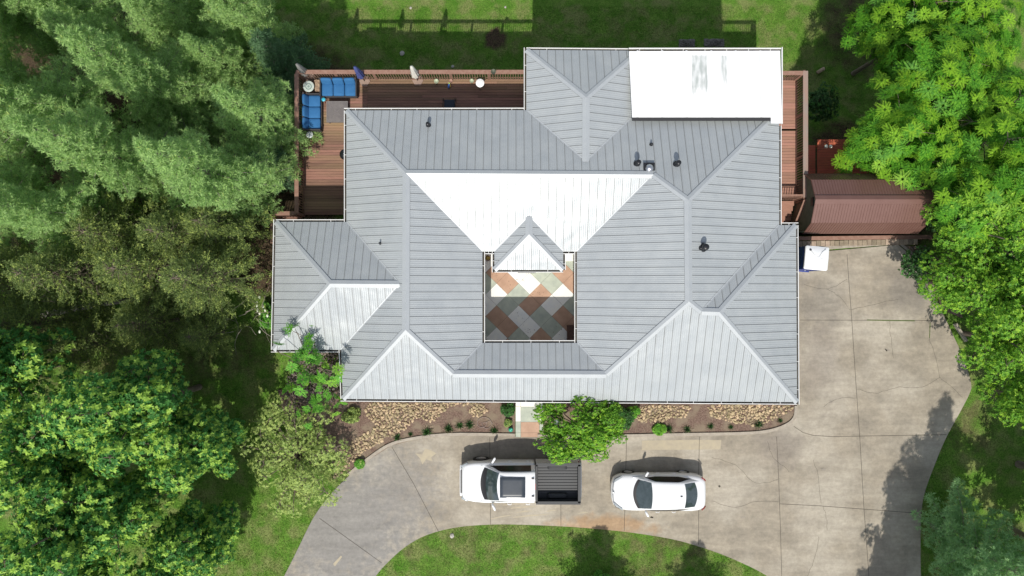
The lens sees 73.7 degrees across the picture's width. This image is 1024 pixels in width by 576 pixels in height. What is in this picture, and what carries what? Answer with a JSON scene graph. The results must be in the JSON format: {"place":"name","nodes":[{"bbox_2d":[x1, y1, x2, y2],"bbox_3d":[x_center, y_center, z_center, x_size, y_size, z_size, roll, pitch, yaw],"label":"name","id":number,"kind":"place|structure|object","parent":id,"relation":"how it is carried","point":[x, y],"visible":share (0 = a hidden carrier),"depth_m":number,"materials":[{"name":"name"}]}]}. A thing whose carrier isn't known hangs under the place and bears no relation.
{"place":"outdoors","nodes":[
{"label":"outdoors","id":0,"kind":"place"},
{"bbox_2d":[0,0,1023,575],"bbox_3d":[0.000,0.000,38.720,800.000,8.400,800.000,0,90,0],"label":"lawn","id":1,"kind":"structure","parent":0,"point":[982,450],"depth_m":34.52,"materials":[{"name":"green plant"}]},
{"bbox_2d":[0,139,23,181],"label":"pine tree","id":2,"kind":"object","parent":1,"relation":"on","point":[8,155],"visible":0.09,"depth_m":33.09,"materials":[{"name":"green plant"}]},
{"bbox_2d":[0,40,67,142],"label":"pine tree","id":3,"kind":"object","parent":1,"relation":"on","point":[16,73],"visible":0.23,"depth_m":36.14,"materials":[{"name":"green plant"}]},
{"bbox_2d":[0,231,71,331],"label":"cedar tree","id":4,"kind":"object","parent":1,"relation":"on","point":[5,253],"visible":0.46,"depth_m":30.31,"materials":[{"name":"green plant"}]},
{"bbox_2d":[0,145,72,250],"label":"pine tree","id":5,"kind":"object","parent":1,"relation":"on","point":[27,178],"visible":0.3,"depth_m":30.59,"materials":[{"name":"green plant"}]},
{"bbox_2d":[0,0,77,65],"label":"pine tree","id":6,"kind":"object","parent":1,"relation":"on","point":[11,24],"visible":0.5,"depth_m":37.19,"materials":[{"name":"green plant"}]},
{"bbox_2d":[0,321,88,426],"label":"sweetgum tree","id":7,"kind":"object","parent":1,"relation":"on","point":[21,359],"visible":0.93,"depth_m":28.04,"materials":[{"name":"green plant"}]},
{"bbox_2d":[0,278,105,363],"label":"cedar tree","id":8,"kind":"object","parent":1,"relation":"on","point":[9,316],"visible":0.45,"depth_m":30.18,"materials":[{"name":"green plant"}]},
{"bbox_2d":[0,507,127,575],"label":"sweetgum tree","id":9,"kind":"object","parent":1,"relation":"on","point":[85,569],"visible":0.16,"depth_m":28.00,"materials":[{"name":"green plant"}]},
{"bbox_2d":[0,54,132,185],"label":"pine tree","id":10,"kind":"object","parent":1,"relation":"on","point":[49,99],"visible":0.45,"depth_m":31.23,"materials":[{"name":"green plant"}]},
{"bbox_2d":[0,225,132,339],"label":"cedar tree","id":11,"kind":"object","parent":1,"relation":"on","point":[35,273],"visible":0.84,"depth_m":29.20,"materials":[{"name":"green plant"}]},
{"bbox_2d":[0,405,133,517],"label":"sweetgum tree","id":12,"kind":"object","parent":1,"relation":"on","point":[38,457],"visible":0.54,"depth_m":26.57,"materials":[{"name":"green plant"}]},
{"bbox_2d":[1,0,132,71],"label":"pine tree","id":13,"kind":"object","parent":1,"relation":"on","point":[72,7],"visible":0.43,"depth_m":36.47,"materials":[{"name":"green plant"}]},
{"bbox_2d":[0,161,152,266],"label":"pine tree","id":14,"kind":"object","parent":1,"relation":"on","point":[71,198],"visible":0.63,"depth_m":28.63,"materials":[{"name":"green plant"}]},
{"bbox_2d":[37,301,130,377],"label":"cedar tree","id":15,"kind":"object","parent":1,"relation":"on","point":[74,355],"visible":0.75,"depth_m":31.13,"materials":[{"name":"green plant"}]},
{"bbox_2d":[0,453,177,575],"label":"sweetgum tree","id":16,"kind":"object","parent":1,"relation":"on","point":[103,515],"visible":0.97,"depth_m":26.62,"materials":[{"name":"green plant"}]},
{"bbox_2d":[36,5,159,97],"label":"pine tree","id":17,"kind":"object","parent":1,"relation":"on","point":[49,18],"visible":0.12,"depth_m":34.26,"materials":[{"name":"green plant"}]},
{"bbox_2d":[3,99,206,223],"bbox_3d":[-17.273,-5.851,29.692,5.277,12.170,5.943,41,90,0],"label":"pine tree","id":18,"kind":"object","parent":1,"relation":"on","point":[109,158],"visible":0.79,"depth_m":28.14,"materials":[{"name":"green plant"}]},
{"bbox_2d":[28,346,209,478],"bbox_3d":[-15.808,5.183,28.974,5.279,11.153,4.912,-23,90,0],"label":"sweetgum tree","id":19,"kind":"object","parent":1,"relation":"on","point":[132,415],"visible":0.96,"depth_m":26.47,"materials":[{"name":"green plant"}]},
{"bbox_2d":[61,185,179,291],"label":"cedar tree","id":20,"kind":"object","parent":1,"relation":"on","point":[100,230],"visible":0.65,"depth_m":29.70,"materials":[{"name":"green plant"}]},
{"bbox_2d":[104,287,192,360],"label":"cedar tree","id":21,"kind":"object","parent":1,"relation":"on","point":[130,333],"visible":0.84,"depth_m":31.15,"materials":[{"name":"green plant"}]},
{"bbox_2d":[52,22,248,149],"bbox_3d":[-17.238,-9.541,32.823,5.460,13.699,6.263,-14,90,0],"label":"pine tree","id":22,"kind":"object","parent":1,"relation":"on","point":[162,82],"visible":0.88,"depth_m":32.36,"materials":[{"name":"green plant"}]},
{"bbox_2d":[122,560,186,575],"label":"sweetgum tree","id":23,"kind":"object","parent":1,"relation":"on","point":[137,567],"visible":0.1,"depth_m":28.94,"materials":[{"name":"green plant"}]},
{"bbox_2d":[42,284,270,357],"bbox_3d":[-17.331,1.834,33.399,12.335,1.922,3.459,-4,90,0],"label":"fallen tree","id":24,"kind":"object","parent":1,"relation":"on","point":[120,300],"visible":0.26,"depth_m":33.55,"materials":[{"name":"brown wood"}]},
{"bbox_2d":[91,217,229,325],"bbox_3d":[-16.256,-0.685,30.939,5.900,7.222,5.710,-25,90,0],"label":"cedar tree","id":25,"kind":"object","parent":1,"relation":"on","point":[119,267],"visible":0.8,"depth_m":29.43,"materials":[{"name":"green plant"}]},
{"bbox_2d":[114,0,225,79],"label":"pine tree","id":26,"kind":"object","parent":1,"relation":"on","point":[155,21],"visible":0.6,"depth_m":36.02,"materials":[{"name":"green plant"}]},
{"bbox_2d":[132,191,235,270],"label":"cedar tree","id":27,"kind":"object","parent":1,"relation":"on","point":[162,231],"visible":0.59,"depth_m":29.55,"materials":[{"name":"green plant"}]},
{"bbox_2d":[132,498,240,575],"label":"sweetgum tree","id":28,"kind":"object","parent":1,"relation":"on","point":[179,546],"visible":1,"depth_m":29.05,"materials":[{"name":"green plant"}]},
{"bbox_2d":[145,403,249,494],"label":"sweetgum tree","id":29,"kind":"object","parent":1,"relation":"on","point":[188,455],"visible":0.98,"depth_m":28.52,"materials":[{"name":"green plant"}]},
{"bbox_2d":[175,304,247,365],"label":"cedar tree","id":30,"kind":"object","parent":1,"relation":"on","point":[196,334],"visible":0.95,"depth_m":32.12,"materials":[{"name":"green plant"}]},
{"bbox_2d":[155,229,271,336],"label":"cedar tree","id":31,"kind":"object","parent":1,"relation":"on","point":[178,276],"visible":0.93,"depth_m":30.06,"materials":[{"name":"green plant"}]},
{"bbox_2d":[132,126,298,242],"bbox_3d":[-12.890,-4.802,29.250,5.118,11.805,5.765,16,90,0],"label":"pine tree","id":32,"kind":"object","parent":1,"relation":"on","point":[193,164],"visible":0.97,"depth_m":28.47,"materials":[{"name":"green plant"}]},
{"bbox_2d":[177,185,275,274],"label":"cedar tree","id":33,"kind":"object","parent":1,"relation":"on","point":[204,226],"visible":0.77,"depth_m":30.66,"materials":[{"name":"green plant"}]},
{"bbox_2d":[178,30,281,105],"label":"pine tree","id":34,"kind":"object","parent":1,"relation":"on","point":[227,63],"visible":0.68,"depth_m":34.88,"materials":[{"name":"green plant"}]},
{"bbox_2d":[198,0,311,82],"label":"pine tree","id":35,"kind":"object","parent":1,"relation":"on","point":[240,18],"visible":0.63,"depth_m":35.38,"materials":[{"name":"green plant"}]},
{"bbox_2d":[256,295,271,332],"bbox_3d":[-12.167,1.299,34.020,1.029,0.900,1.890,0,90,0],"label":"hydrangea","id":36,"kind":"object","parent":1,"relation":"on","point":[267,317],"visible":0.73,"depth_m":33.88,"materials":[{"name":"green plant"}]},
{"bbox_2d":[208,67,323,181],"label":"pine tree","id":37,"kind":"object","parent":1,"relation":"on","point":[258,113],"visible":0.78,"depth_m":31.25,"materials":[{"name":"green plant"}]},
{"bbox_2d":[248,147,302,193],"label":"pine tree","id":38,"kind":"object","parent":1,"relation":"on","point":[287,180],"visible":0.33,"depth_m":33.35,"materials":[{"name":"green plant"}]},
{"bbox_2d":[268,76,301,116],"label":"pine tree","id":39,"kind":"object","parent":1,"relation":"on","point":[291,91],"visible":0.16,"depth_m":36.42,"materials":[{"name":"green plant"}]},
{"bbox_2d":[246,26,331,90],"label":"pine tree","id":40,"kind":"object","parent":1,"relation":"on","point":[279,53],"visible":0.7,"depth_m":36.50,"materials":[{"name":"green plant"}]},
{"bbox_2d":[235,395,351,519],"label":"olive shrub tree","id":41,"kind":"object","parent":1,"relation":"on","point":[302,474],"visible":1,"depth_m":32.47,"materials":[{"name":"green plant"}]},
{"bbox_2d":[272,323,344,396],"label":"young walnut tree","id":42,"kind":"object","parent":1,"relation":"on","point":[312,358],"visible":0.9,"depth_m":30.32,"materials":[{"name":"green plant"}]},
{"bbox_2d":[296,359,346,429],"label":"young walnut tree","id":43,"kind":"object","parent":1,"relation":"on","point":[318,408],"visible":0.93,"depth_m":31.54,"materials":[{"name":"green plant"}]},
{"bbox_2d":[270,70,523,242],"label":"wooden deck","id":44,"kind":"structure","parent":1,"relation":"on","point":[322,180],"depth_m":34.50,"materials":[{"name":"brown wood"}]},
{"bbox_2d":[295,63,313,81],"bbox_3d":[-10.242,-10.646,33.440,0.560,2.119,0.485,0,90,0],"label":"folded umbrella","id":45,"kind":"object","parent":44,"relation":"on","point":[301,69],"visible":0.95,"depth_m":33.37,"materials":[{"name":"black fabric"}]},
{"bbox_2d":[303,81,314,92],"bbox_3d":[-10.098,-10.005,34.187,0.550,0.620,0.550,0,90,0],"label":"side table","id":46,"kind":"object","parent":44,"relation":"on","point":[308,86],"visible":0.98,"depth_m":33.88,"materials":[{"name":"grey tile"}]},
{"bbox_2d":[302,92,322,131],"bbox_3d":[-9.964,-8.765,34.105,0.860,0.789,1.840,0,90,0],"label":"sofa","id":47,"kind":"object","parent":44,"relation":"on","point":[312,111],"visible":1,"depth_m":34.05,"materials":[{"name":"fabric"}]},
{"bbox_2d":[314,79,319,92],"bbox_3d":[-9.695,-10.094,34.174,0.340,0.643,0.660,0,90,0],"label":"side table","id":48,"kind":"object","parent":44,"relation":"on","point":[317,85],"visible":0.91,"depth_m":33.99,"materials":[{"name":"brown wood"}]},
{"bbox_2d":[326,101,348,122],"bbox_3d":[-8.733,-8.800,34.289,1.060,0.412,1.060,0,90,0],"label":"coffee table","id":49,"kind":"object","parent":44,"relation":"on","point":[334,111],"visible":0.84,"depth_m":34.08,"materials":[{"name":"black"}]},
{"bbox_2d":[319,77,358,97],"bbox_3d":[-8.645,-9.990,34.105,1.840,0.789,0.860,0,90,0],"label":"sofa","id":50,"kind":"object","parent":44,"relation":"on","point":[339,87],"visible":1,"depth_m":34.05,"materials":[{"name":"fabric"}]},
{"bbox_2d":[353,66,369,85],"bbox_3d":[-7.439,-10.444,33.340,0.560,2.319,0.485,0,90,0],"label":"folded umbrella","id":51,"kind":"object","parent":44,"relation":"on","point":[360,75],"visible":1,"depth_m":33.51,"materials":[{"name":"blue fabric"}]},
{"bbox_2d":[410,65,422,85],"bbox_3d":[-4.757,-10.471,33.340,0.560,2.319,0.485,0,90,0],"label":"folded umbrella","id":52,"kind":"object","parent":44,"relation":"on","point":[415,75],"visible":1,"depth_m":33.50,"materials":[{"name":"white fabric"}]},
{"bbox_2d":[443,99,455,107],"bbox_3d":[-3.126,-9.151,34.035,0.636,0.930,0.556,0,90,0],"label":"patio chair","id":53,"kind":"object","parent":44,"relation":"on","point":[449,103],"visible":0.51,"depth_m":34.06,"materials":[{"name":"black"}]},
{"bbox_2d":[271,47,798,404],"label":"house","id":54,"kind":"structure","parent":1,"relation":"on","point":[678,240],"depth_m":30.83,"materials":[{"name":"grey metal"}]},
{"bbox_2d":[628,47,782,123],"bbox_3d":[8.819,-9.215,32.748,6.975,3.604,3.496,0,90,0],"label":"porch canopy","id":55,"kind":"object","parent":54,"relation":"attached to","point":[706,84],"visible":0.98,"depth_m":31.07,"materials":[{"name":"white"}]},
{"bbox_2d":[593,569,609,575],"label":"juniper tip","id":56,"kind":"object","parent":1,"relation":"on","point":[598,572],"visible":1,"depth_m":33.98,"materials":[{"name":"green plant"}]},
{"bbox_2d":[278,245,962,471],"bbox_3d":[5.879,4.969,34.480,34.540,0.080,7.682,-13,90,0],"label":"mulch bed","id":57,"kind":"object","parent":1,"relation":"on","point":[698,418],"visible":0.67,"depth_m":34.44,"materials":[{"name":"brown soil"}]},
{"bbox_2d":[285,352,339,421],"bbox_3d":[-9.925,4.932,34.412,3.044,0.161,3.738,0,90,0],"label":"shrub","id":58,"kind":"object","parent":57,"relation":"on","point":[315,383],"visible":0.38,"depth_m":34.39,"materials":[{"name":"green plant"}]},
{"bbox_2d":[341,407,360,423],"bbox_3d":[-8.065,6.381,34.161,1.000,0.618,0.877,0,90,0],"label":"dark shrub","id":59,"kind":"object","parent":57,"relation":"on","point":[351,415],"visible":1,"depth_m":34.06,"materials":[{"name":"green plant"}]},
{"bbox_2d":[354,459,364,469],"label":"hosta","id":60,"kind":"object","parent":57,"relation":"on","point":[359,464],"visible":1,"depth_m":34.19,"materials":[{"name":"green plant"}]},
{"bbox_2d":[333,402,488,478],"bbox_3d":[-5.607,6.662,34.405,8.538,0.187,2.849,-23,90,0],"label":"river rock","id":61,"kind":"object","parent":57,"relation":"on","point":[382,426],"visible":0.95,"depth_m":34.39,"materials":[{"name":"beige stone"}]},
{"bbox_2d":[420,425,434,437],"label":"grass tuft","id":62,"kind":"object","parent":57,"relation":"on","point":[427,431],"visible":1,"depth_m":34.38,"materials":[{"name":"green plant"}]},
{"bbox_2d":[443,423,454,433],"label":"grass tuft","id":63,"kind":"object","parent":57,"relation":"on","point":[449,429],"visible":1,"depth_m":34.37,"materials":[{"name":"green plant"}]},
{"bbox_2d":[463,417,476,431],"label":"grass tuft","id":64,"kind":"object","parent":57,"relation":"on","point":[469,426],"visible":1,"depth_m":34.39,"materials":[{"name":"green plant"}]},
{"bbox_2d":[500,403,515,416],"bbox_3d":[-0.197,6.090,34.154,0.811,0.633,0.765,-21,90,0],"label":"dark shrub","id":65,"kind":"object","parent":57,"relation":"on","point":[508,409],"visible":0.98,"depth_m":34.01,"materials":[{"name":"green plant"}]},
{"bbox_2d":[504,418,511,426],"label":"dark shrub","id":66,"kind":"object","parent":57,"relation":"on","point":[507,422],"visible":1,"depth_m":34.22,"materials":[{"name":"green plant"}]},
{"bbox_2d":[530,395,627,464],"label":"japanese maple","id":67,"kind":"object","parent":57,"relation":"on","point":[596,437],"visible":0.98,"depth_m":31.27,"materials":[{"name":"green plant"}]},
{"bbox_2d":[614,404,634,430],"bbox_3d":[5.414,6.376,34.097,1.494,0.746,1.239,33,90,0],"label":"dark shrub","id":68,"kind":"object","parent":57,"relation":"on","point":[627,414],"visible":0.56,"depth_m":33.86,"materials":[{"name":"green plant"}]},
{"bbox_2d":[626,406,640,417],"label":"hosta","id":69,"kind":"object","parent":57,"relation":"on","point":[636,410],"visible":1,"depth_m":33.99,"materials":[{"name":"green plant"}]},
{"bbox_2d":[652,423,666,435],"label":"hosta","id":70,"kind":"object","parent":57,"relation":"on","point":[658,428],"visible":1,"depth_m":34.20,"materials":[{"name":"green plant"}]},
{"bbox_2d":[636,404,793,426],"bbox_3d":[10.135,6.408,34.411,8.137,0.194,1.174,0,90,0],"label":"river rock","id":71,"kind":"object","parent":57,"relation":"on","point":[729,417],"visible":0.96,"depth_m":34.39,"materials":[{"name":"beige stone"}]},
{"bbox_2d":[750,417,763,430],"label":"grass tuft","id":72,"kind":"object","parent":57,"relation":"on","point":[759,425],"visible":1,"depth_m":34.36,"materials":[{"name":"green plant"}]},
{"bbox_2d":[678,39,694,47],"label":"landscape fabric","id":73,"kind":"object","parent":1,"relation":"on","point":[683,43],"visible":1,"depth_m":42.07,"materials":[{"name":"black fabric"}]},
{"bbox_2d":[704,38,724,46],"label":"landscape fabric","id":74,"kind":"object","parent":1,"relation":"on","point":[713,42],"visible":1,"depth_m":42.07,"materials":[{"name":"black fabric"}]},
{"bbox_2d":[779,70,807,222],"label":"wooden deck","id":75,"kind":"structure","parent":1,"relation":"on","point":[790,194],"depth_m":34.50,"materials":[{"name":"brown wood"}]},
{"bbox_2d":[799,81,839,121],"bbox_3d":[17.846,-10.616,39.832,2.614,2.722,2.209,-29,90,0],"label":"understory shrub","id":76,"kind":"object","parent":1,"relation":"on","point":[818,103],"visible":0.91,"depth_m":38.91,"materials":[{"name":"green plant"}]},
{"bbox_2d":[797,139,876,173],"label":"red platform","id":77,"kind":"structure","parent":1,"relation":"on","point":[824,164],"depth_m":36.25,"materials":[{"name":"red wood"}]},
{"bbox_2d":[783,173,936,233],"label":"shed","id":78,"kind":"structure","parent":1,"relation":"on","point":[852,203],"depth_m":32.51,"materials":[{"name":"brown metal"}]},
{"bbox_2d":[798,234,933,248],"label":"retaining wall","id":79,"kind":"structure","parent":1,"relation":"on","point":[855,241],"depth_m":34.40,"materials":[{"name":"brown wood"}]},
{"bbox_2d":[841,0,947,93],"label":"walnut tree","id":80,"kind":"object","parent":1,"relation":"on","point":[878,38],"visible":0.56,"depth_m":35.84,"materials":[{"name":"green plant"}]},
{"bbox_2d":[831,82,977,196],"bbox_3d":[19.083,-6.389,34.304,5.960,7.656,5.291,29,90,0],"label":"walnut tree","id":81,"kind":"object","parent":1,"relation":"on","point":[882,133],"visible":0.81,"depth_m":32.12,"materials":[{"name":"green plant"}]},
{"bbox_2d":[856,0,974,36],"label":"walnut tree","id":82,"kind":"object","parent":1,"relation":"on","point":[936,17],"visible":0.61,"depth_m":35.28,"materials":[{"name":"green plant"}]},
{"bbox_2d":[898,245,935,281],"bbox_3d":[19.598,-1.090,33.529,1.656,2.042,1.961,-4,90,0],"label":"understory shrub","id":83,"kind":"object","parent":1,"relation":"on","point":[912,261],"visible":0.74,"depth_m":32.86,"materials":[{"name":"green plant"}]},
{"bbox_2d":[863,20,1009,145],"bbox_3d":[21.380,-9.749,35.746,7.229,9.412,6.964,35,90,0],"label":"walnut tree","id":84,"kind":"object","parent":1,"relation":"on","point":[954,85],"visible":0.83,"depth_m":32.21,"materials":[{"name":"green plant"}]},
{"bbox_2d":[922,185,959,241],"bbox_3d":[20.974,-3.783,34.578,3.268,3.403,2.761,20,90,0],"label":"understory shrub","id":85,"kind":"object","parent":1,"relation":"on","point":[930,226],"visible":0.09,"depth_m":33.44,"materials":[{"name":"green plant"}]},
{"bbox_2d":[953,323,967,341],"bbox_3d":[22.601,2.240,34.400,0.130,0.160,1.050,-32,90,0],"label":"concrete sleeper","id":86,"kind":"object","parent":1,"relation":"on","point":[959,331],"visible":1,"depth_m":34.32,"materials":[{"name":"grey concrete"}]},
{"bbox_2d":[909,476,1023,575],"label":"pine tree","id":87,"kind":"object","parent":1,"relation":"on","point":[963,550],"visible":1,"depth_m":31.17,"materials":[{"name":"green plant"}]},
{"bbox_2d":[917,250,1019,315],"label":"maple tree","id":88,"kind":"object","parent":1,"relation":"on","point":[956,290],"visible":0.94,"depth_m":31.22,"materials":[{"name":"green plant"}]},
{"bbox_2d":[913,110,1023,250],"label":"walnut tree","id":89,"kind":"object","parent":1,"relation":"on","point":[1008,175],"visible":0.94,"depth_m":30.41,"materials":[{"name":"green plant"}]},
{"bbox_2d":[920,187,1023,279],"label":"maple tree","id":90,"kind":"object","parent":1,"relation":"on","point":[997,235],"visible":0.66,"depth_m":30.67,"materials":[{"name":"green plant"}]},
{"bbox_2d":[933,0,1023,79],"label":"walnut tree","id":91,"kind":"object","parent":1,"relation":"on","point":[987,24],"visible":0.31,"depth_m":35.34,"materials":[{"name":"green plant"}]},
{"bbox_2d":[944,64,1023,164],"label":"walnut tree","id":92,"kind":"object","parent":1,"relation":"on","point":[1005,98],"visible":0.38,"depth_m":33.09,"materials":[{"name":"green plant"}]},
{"bbox_2d":[955,300,1023,387],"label":"maple tree","id":93,"kind":"object","parent":1,"relation":"on","point":[1005,352],"visible":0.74,"depth_m":31.10,"materials":[{"name":"green plant"}]},
{"bbox_2d":[965,256,1023,342],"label":"maple tree","id":94,"kind":"object","parent":1,"relation":"on","point":[1011,305],"visible":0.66,"depth_m":29.76,"materials":[{"name":"green plant"}]},
{"bbox_2d":[977,361,1023,442],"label":"maple tree","id":95,"kind":"object","parent":1,"relation":"on","point":[1012,397],"visible":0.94,"depth_m":31.59,"materials":[{"name":"green plant"}]},
{"bbox_2d":[977,232,1023,274],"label":"understory shrub","id":96,"kind":"object","parent":1,"relation":"on","point":[1009,256],"visible":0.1,"depth_m":31.49,"materials":[{"name":"green plant"}]},
{"bbox_2d":[485,254,573,339],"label":"courtyard floor","id":97,"kind":"structure","parent":0,"point":[531,306],"depth_m":34.45,"materials":[{"name":"multicoloured tile"}]},
{"bbox_2d":[567,325,573,339],"bbox_3d":[2.953,2.232,34.270,0.420,0.420,0.750,0,90,0],"label":"bench","id":98,"kind":"object","parent":97,"relation":"on","point":[570,332],"visible":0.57,"depth_m":34.06,"materials":[{"name":"brown wood"}]},
{"bbox_2d":[516,403,542,436],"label":"entrance path","id":99,"kind":"structure","parent":0,"point":[527,424],"depth_m":34.43,"materials":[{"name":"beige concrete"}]},
{"bbox_2d":[284,245,970,575],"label":"driveway","id":100,"kind":"structure","parent":0,"point":[832,478],"depth_m":34.47,"materials":[{"name":"concrete"}]},
{"bbox_2d":[347,433,514,474],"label":"kerb","id":101,"kind":"structure","parent":100,"relation":"on","point":[426,436],"depth_m":34.38,"materials":[{"name":"concrete"}]},
{"bbox_2d":[460,456,581,510],"bbox_3d":[0.435,9.520,33.510,6.050,1.920,2.589,0,90,0],"label":"pickup truck","id":102,"kind":"object","parent":100,"relation":"on","point":[484,479],"visible":0.91,"depth_m":33.30,"materials":[{"name":"white paint"}]},
{"bbox_2d":[610,470,705,516],"bbox_3d":[7.255,10.100,33.742,4.650,1.455,2.208,0,90,0],"label":"parked sedan","id":103,"kind":"object","parent":100,"relation":"on","point":[681,490],"visible":1,"depth_m":33.41,"materials":[{"name":"white paint"}]},
{"bbox_2d":[537,406,797,436],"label":"kerb","id":104,"kind":"structure","parent":100,"relation":"on","point":[793,418],"depth_m":34.38,"materials":[{"name":"concrete"}]},
{"bbox_2d":[798,246,828,271],"bbox_3d":[14.421,-1.408,33.289,1.120,2.342,1.160,5,90,0],"label":"portable toilet","id":105,"kind":"object","parent":100,"relation":"on","point":[813,258],"visible":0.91,"depth_m":32.25,"materials":[{"name":"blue plastic"}]},
{"bbox_2d":[1001,526,1023,575],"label":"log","id":106,"kind":"object","parent":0,"point":[1016,531],"visible":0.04,"depth_m":33.88,"materials":[{"name":"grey wood"}]},
{"bbox_2d":[1015,461,1023,481],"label":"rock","id":107,"kind":"object","parent":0,"point":[1019,464],"visible":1,"depth_m":34.23,"materials":[{"name":"grey stone"}]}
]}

